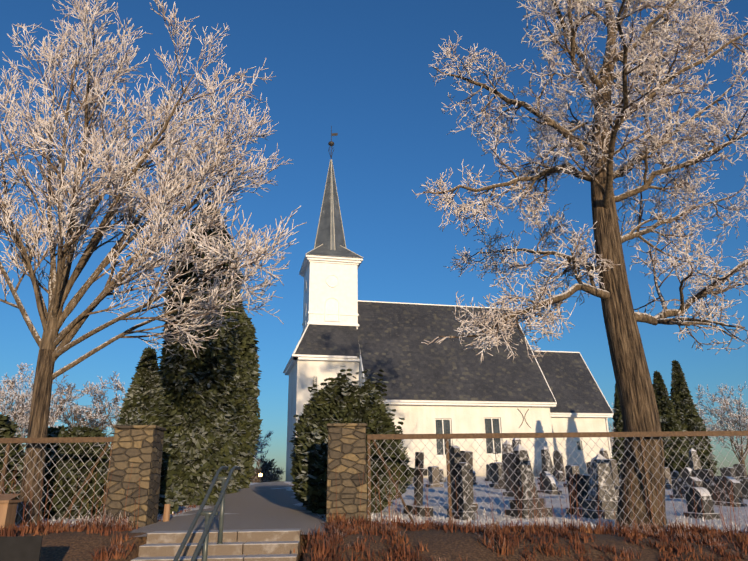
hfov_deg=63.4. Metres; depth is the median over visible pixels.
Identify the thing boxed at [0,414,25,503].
shrub
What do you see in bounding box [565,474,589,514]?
gravestone
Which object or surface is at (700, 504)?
gravestone
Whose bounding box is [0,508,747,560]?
heather grass
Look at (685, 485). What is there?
gravestone
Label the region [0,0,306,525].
ash tree
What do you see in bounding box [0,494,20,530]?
planter
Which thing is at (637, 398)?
oak tree
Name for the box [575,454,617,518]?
gravestone
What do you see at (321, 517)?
path verge grass
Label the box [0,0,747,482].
sky
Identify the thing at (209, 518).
stair handrail
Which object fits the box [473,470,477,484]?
gravestone
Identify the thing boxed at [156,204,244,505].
thuja conifer
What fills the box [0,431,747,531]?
chain link fence
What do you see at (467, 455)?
gravestone
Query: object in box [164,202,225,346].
thuja conifer
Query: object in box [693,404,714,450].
tree
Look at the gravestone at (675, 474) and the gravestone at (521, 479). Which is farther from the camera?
the gravestone at (675, 474)
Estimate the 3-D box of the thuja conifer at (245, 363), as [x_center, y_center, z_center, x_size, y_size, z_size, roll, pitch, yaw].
[-5.726,4.180,23.344,2.481,8.270,2.511,0,-18,-3]
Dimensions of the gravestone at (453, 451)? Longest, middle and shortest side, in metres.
1.735 x 0.620 x 0.216 m
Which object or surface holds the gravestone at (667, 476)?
on the ground at (80, 546)
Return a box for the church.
[283,126,613,481]
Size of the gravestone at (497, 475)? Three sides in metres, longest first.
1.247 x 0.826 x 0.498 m
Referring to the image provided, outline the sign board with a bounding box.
[0,536,42,560]
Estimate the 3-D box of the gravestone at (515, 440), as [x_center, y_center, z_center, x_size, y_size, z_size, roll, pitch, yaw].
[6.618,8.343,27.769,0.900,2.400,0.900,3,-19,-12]
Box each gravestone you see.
[403,452,432,516]
[426,466,443,487]
[439,469,445,481]
[447,445,459,516]
[452,462,474,519]
[460,451,476,512]
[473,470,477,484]
[485,464,491,480]
[489,462,501,486]
[494,440,512,488]
[502,453,513,496]
[505,444,552,518]
[512,438,520,449]
[537,447,553,479]
[537,475,561,494]
[538,471,550,483]
[553,450,565,479]
[553,471,563,481]
[563,465,579,486]
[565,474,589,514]
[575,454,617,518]
[586,462,590,474]
[599,448,608,458]
[608,459,619,500]
[665,467,671,488]
[670,471,679,478]
[670,477,702,498]
[680,467,691,476]
[683,487,719,519]
[689,448,701,470]
[691,469,713,479]
[702,475,746,506]
[720,467,739,479]
[733,464,746,478]
[740,478,747,498]
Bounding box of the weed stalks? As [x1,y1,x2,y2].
[0,464,747,533]
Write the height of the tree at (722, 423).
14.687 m
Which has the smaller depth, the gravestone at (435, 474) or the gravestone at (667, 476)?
the gravestone at (667, 476)
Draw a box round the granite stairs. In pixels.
[131,528,300,560]
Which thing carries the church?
on the ground at (80, 546)
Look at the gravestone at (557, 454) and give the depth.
31.68 m
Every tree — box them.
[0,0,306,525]
[0,362,93,447]
[0,363,75,425]
[16,368,125,437]
[74,371,125,431]
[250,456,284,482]
[252,431,273,467]
[412,0,747,528]
[608,403,613,451]
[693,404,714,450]
[694,381,747,476]
[702,386,747,450]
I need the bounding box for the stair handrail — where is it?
[173,466,240,560]
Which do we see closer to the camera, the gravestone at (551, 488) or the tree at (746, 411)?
the gravestone at (551, 488)
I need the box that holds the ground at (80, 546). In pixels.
[0,476,747,560]
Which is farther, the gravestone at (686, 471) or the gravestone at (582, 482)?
the gravestone at (686, 471)
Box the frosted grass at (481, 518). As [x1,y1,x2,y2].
[16,506,747,532]
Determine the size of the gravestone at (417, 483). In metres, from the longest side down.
1.600 x 0.700 x 0.336 m
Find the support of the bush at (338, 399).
on the ground at (80, 546)
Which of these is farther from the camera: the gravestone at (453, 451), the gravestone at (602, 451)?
the gravestone at (602, 451)
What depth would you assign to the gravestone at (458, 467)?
12.08 m
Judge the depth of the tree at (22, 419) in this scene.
64.00 m
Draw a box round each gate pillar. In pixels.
[103,425,165,526]
[326,423,367,521]
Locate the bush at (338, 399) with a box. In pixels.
[289,365,415,513]
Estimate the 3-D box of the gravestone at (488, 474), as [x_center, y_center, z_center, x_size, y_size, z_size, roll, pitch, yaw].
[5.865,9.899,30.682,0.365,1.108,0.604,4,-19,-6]
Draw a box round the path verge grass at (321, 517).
[157,484,325,521]
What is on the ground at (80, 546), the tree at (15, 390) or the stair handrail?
the tree at (15, 390)
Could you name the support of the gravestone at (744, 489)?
on the ground at (80, 546)
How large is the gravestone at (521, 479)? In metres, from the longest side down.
1.850 x 0.740 x 0.740 m
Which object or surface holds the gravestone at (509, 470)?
on the ground at (80, 546)
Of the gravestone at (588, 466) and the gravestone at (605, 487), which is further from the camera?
the gravestone at (588, 466)
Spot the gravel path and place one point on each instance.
(266, 506)
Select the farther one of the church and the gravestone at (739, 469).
the church
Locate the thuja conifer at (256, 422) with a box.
[240,354,262,488]
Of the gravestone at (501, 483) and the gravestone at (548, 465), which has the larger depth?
the gravestone at (548, 465)
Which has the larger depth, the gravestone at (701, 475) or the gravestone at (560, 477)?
the gravestone at (560, 477)
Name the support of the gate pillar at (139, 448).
on the ground at (80, 546)
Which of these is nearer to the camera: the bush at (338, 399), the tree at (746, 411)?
the bush at (338, 399)
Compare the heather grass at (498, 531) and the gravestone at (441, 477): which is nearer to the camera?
the heather grass at (498, 531)
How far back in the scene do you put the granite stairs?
8.17 m
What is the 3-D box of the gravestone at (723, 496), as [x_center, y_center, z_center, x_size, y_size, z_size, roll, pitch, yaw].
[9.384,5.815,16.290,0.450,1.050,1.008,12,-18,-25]
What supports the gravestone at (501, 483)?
on the ground at (80, 546)
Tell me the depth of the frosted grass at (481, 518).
11.82 m
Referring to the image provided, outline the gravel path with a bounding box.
[118,481,325,538]
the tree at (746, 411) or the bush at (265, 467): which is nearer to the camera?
the bush at (265, 467)
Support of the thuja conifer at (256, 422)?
on the ground at (80, 546)
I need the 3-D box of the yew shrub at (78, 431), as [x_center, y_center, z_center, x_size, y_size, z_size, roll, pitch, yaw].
[-6.220,4.066,12.537,2.024,2.062,1.939,10,-21,-30]
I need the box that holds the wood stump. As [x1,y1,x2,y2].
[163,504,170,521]
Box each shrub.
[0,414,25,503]
[18,425,109,519]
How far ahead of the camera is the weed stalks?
10.32 m
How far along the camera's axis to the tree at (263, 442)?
71.74 m
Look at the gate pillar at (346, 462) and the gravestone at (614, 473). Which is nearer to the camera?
the gate pillar at (346, 462)
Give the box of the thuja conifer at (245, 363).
[220,305,259,493]
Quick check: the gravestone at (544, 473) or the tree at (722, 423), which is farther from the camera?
the tree at (722, 423)
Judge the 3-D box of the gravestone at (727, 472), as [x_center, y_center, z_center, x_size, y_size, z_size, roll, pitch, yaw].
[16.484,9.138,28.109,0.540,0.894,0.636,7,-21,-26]
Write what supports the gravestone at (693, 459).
on the ground at (80, 546)
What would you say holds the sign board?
on the ground at (80, 546)
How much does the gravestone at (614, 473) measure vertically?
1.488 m
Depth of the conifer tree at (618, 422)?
33.45 m
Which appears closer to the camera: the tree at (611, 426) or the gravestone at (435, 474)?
the gravestone at (435, 474)
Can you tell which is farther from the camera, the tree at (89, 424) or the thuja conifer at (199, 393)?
the tree at (89, 424)
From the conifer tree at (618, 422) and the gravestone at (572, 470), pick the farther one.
the conifer tree at (618, 422)
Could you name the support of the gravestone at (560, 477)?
on the ground at (80, 546)

